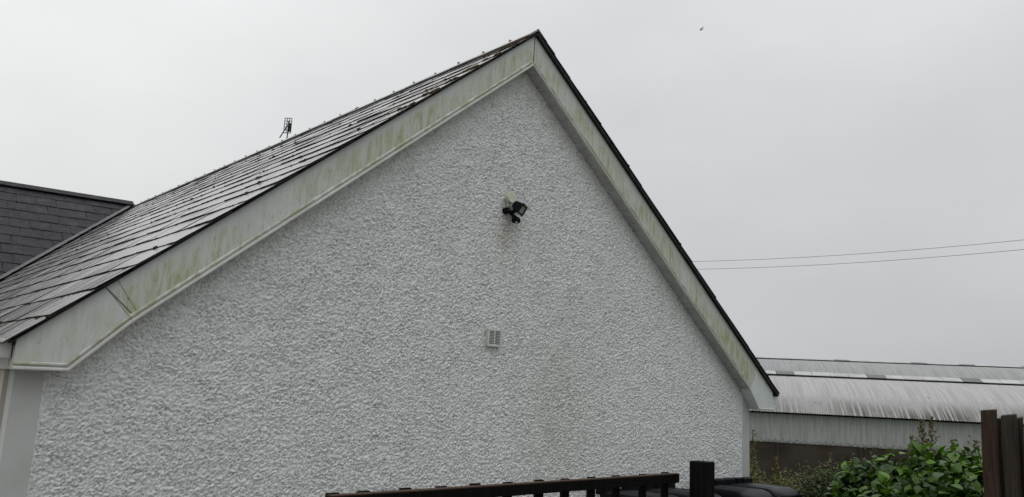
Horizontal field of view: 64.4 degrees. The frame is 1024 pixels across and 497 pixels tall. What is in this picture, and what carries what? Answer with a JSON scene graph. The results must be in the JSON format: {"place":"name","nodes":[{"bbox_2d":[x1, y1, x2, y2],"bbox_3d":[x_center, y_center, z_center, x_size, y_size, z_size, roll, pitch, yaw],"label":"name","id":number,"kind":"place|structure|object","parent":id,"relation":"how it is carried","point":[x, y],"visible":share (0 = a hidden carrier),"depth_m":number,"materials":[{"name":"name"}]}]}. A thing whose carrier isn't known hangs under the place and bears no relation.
{"place":"outdoors","nodes":[
{"label":"outdoors","id":0,"kind":"place"},
{"bbox_2d":[0,0,1023,365],"label":"sky","id":1,"kind":"structure","parent":0,"point":[768,131],"materials":[{"name":"grey"}]},
{"bbox_2d":[693,240,1019,261],"bbox_3d":[12.757,-0.484,29.068,37.928,1.338,0.015,-6,-14,41],"label":"overhead wire","id":2,"kind":"object","parent":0,"point":[862,253],"visible":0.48,"depth_m":29.08,"materials":[{"name":"grey metal"}]},
{"bbox_2d":[722,249,1023,268],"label":"overhead wire","id":3,"kind":"object","parent":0,"point":[873,261],"visible":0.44,"depth_m":28.75,"materials":[{"name":"grey metal"}]},
{"bbox_3d":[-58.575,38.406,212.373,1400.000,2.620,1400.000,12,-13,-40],"label":"ground","id":4,"kind":"structure","parent":0,"visible":0},
{"bbox_2d":[0,29,779,496],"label":"bungalow","id":5,"kind":"object","parent":4,"relation":"on","point":[382,293],"visible":0.98,"depth_m":7.58,"materials":[{"name":"paint"}]},
{"bbox_2d":[279,118,291,138],"bbox_3d":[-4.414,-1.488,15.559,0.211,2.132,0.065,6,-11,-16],"label":"aerial","id":6,"kind":"object","parent":5,"relation":"on","point":[288,128],"visible":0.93,"depth_m":15.72,"materials":[{"name":"black paint"}]},
{"bbox_2d":[502,192,530,223],"bbox_3d":[0.044,-0.412,8.274,0.279,0.337,0.158,0,-11,13],"label":"security light","id":7,"kind":"object","parent":5,"relation":"attached to","point":[520,208],"visible":1,"depth_m":8.26,"materials":[{"name":"plastic"}]},
{"bbox_2d":[596,486,676,496],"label":"wheelie bin","id":8,"kind":"object","parent":4,"relation":"on","point":[631,491],"visible":0.56,"depth_m":8.47,"materials":[{"name":"black plastic"}]},
{"bbox_2d":[646,483,720,496],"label":"wheelie bin","id":9,"kind":"object","parent":4,"relation":"on","point":[677,492],"visible":0.41,"depth_m":8.88,"materials":[{"name":"black plastic"}]},
{"bbox_2d":[689,460,714,496],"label":"gate post","id":10,"kind":"object","parent":4,"relation":"on","point":[702,479],"visible":1,"depth_m":4.13,"materials":[{"name":"brown wood"}]},
{"bbox_2d":[325,472,679,496],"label":"garden gate","id":11,"kind":"structure","parent":10,"relation":"attached to","point":[563,486],"depth_m":3.39,"materials":[{"name":"brown wood"}]},
{"bbox_2d":[715,478,772,496],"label":"wheelie bin","id":12,"kind":"object","parent":4,"relation":"on","point":[722,489],"visible":0.62,"depth_m":9.30,"materials":[{"name":"black plastic"}]},
{"bbox_2d":[749,430,760,481],"bbox_3d":[3.899,3.757,13.175,0.204,1.619,0.207,7,-11,-20],"label":"sapling","id":13,"kind":"object","parent":4,"relation":"on","point":[753,445],"visible":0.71,"depth_m":13.25,"materials":[{"name":"green plant"}]},
{"bbox_2d":[723,477,801,496],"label":"wheelie bin","id":14,"kind":"object","parent":4,"relation":"on","point":[777,491],"visible":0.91,"depth_m":9.82,"materials":[{"name":"black plastic"}]},
{"bbox_2d":[773,456,779,484],"bbox_3d":[3.883,3.696,11.912,0.128,1.288,0.146,12,-13,-40],"label":"sapling","id":15,"kind":"object","parent":4,"relation":"on","point":[775,470],"visible":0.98,"depth_m":11.99,"materials":[{"name":"green plant"}]},
{"bbox_2d":[750,455,817,496],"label":"shrub","id":16,"kind":"object","parent":4,"relation":"on","point":[769,482],"visible":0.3,"depth_m":12.17,"materials":[{"name":"green plant"}]},
{"bbox_2d":[826,452,833,474],"bbox_3d":[4.291,3.472,10.956,0.105,1.430,0.106,12,-13,-40],"label":"sapling","id":17,"kind":"object","parent":4,"relation":"on","point":[829,462],"visible":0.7,"depth_m":11.05,"materials":[{"name":"green plant"}]},
{"bbox_2d":[790,453,876,496],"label":"shrub","id":18,"kind":"object","parent":4,"relation":"on","point":[822,484],"visible":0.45,"depth_m":10.14,"materials":[{"name":"green plant"}]},
{"bbox_2d":[869,447,878,467],"bbox_3d":[4.342,3.170,9.685,0.129,1.575,0.156,12,-13,-40],"label":"sapling","id":19,"kind":"object","parent":4,"relation":"on","point":[874,449],"visible":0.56,"depth_m":9.81,"materials":[{"name":"green plant"}]},
{"bbox_2d":[749,370,1023,492],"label":"barn","id":20,"kind":"structure","parent":4,"relation":"on","point":[811,419],"depth_m":40.73,"materials":[{"name":"grey metal"}]},
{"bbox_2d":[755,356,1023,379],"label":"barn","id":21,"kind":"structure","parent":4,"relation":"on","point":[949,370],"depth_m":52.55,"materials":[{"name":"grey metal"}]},
{"bbox_2d":[824,437,983,496],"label":"shrub","id":22,"kind":"object","parent":4,"relation":"on","point":[947,477],"visible":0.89,"depth_m":8.08,"materials":[{"name":"green plant"}]},
{"bbox_2d":[907,434,916,451],"bbox_3d":[4.543,2.993,9.176,0.135,1.761,0.128,2,-10,3],"label":"sapling","id":23,"kind":"object","parent":4,"relation":"on","point":[911,438],"visible":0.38,"depth_m":9.31,"materials":[{"name":"green plant"}]},
{"bbox_2d":[913,419,930,461],"bbox_3d":[4.638,2.896,9.130,0.188,1.946,0.175,-2,-11,26],"label":"sapling","id":24,"kind":"object","parent":4,"relation":"on","point":[922,433],"visible":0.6,"depth_m":9.27,"materials":[{"name":"green plant"}]},
{"bbox_2d":[924,416,939,456],"bbox_3d":[4.764,2.894,9.178,0.195,1.981,0.184,12,-13,-40],"label":"sapling","id":25,"kind":"object","parent":4,"relation":"on","point":[931,428],"visible":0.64,"depth_m":9.31,"materials":[{"name":"green plant"}]},
{"bbox_2d":[964,439,981,455],"bbox_3d":[4.981,2.935,8.704,0.202,1.749,0.165,7,-11,-23],"label":"sapling","id":26,"kind":"object","parent":4,"relation":"on","point":[974,441],"visible":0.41,"depth_m":8.85,"materials":[{"name":"green plant"}]},
{"bbox_2d":[981,409,1023,496],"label":"timber fence","id":27,"kind":"object","parent":4,"relation":"on","point":[1002,440],"visible":1,"depth_m":5.45,"materials":[{"name":"brown wood"}]}
]}

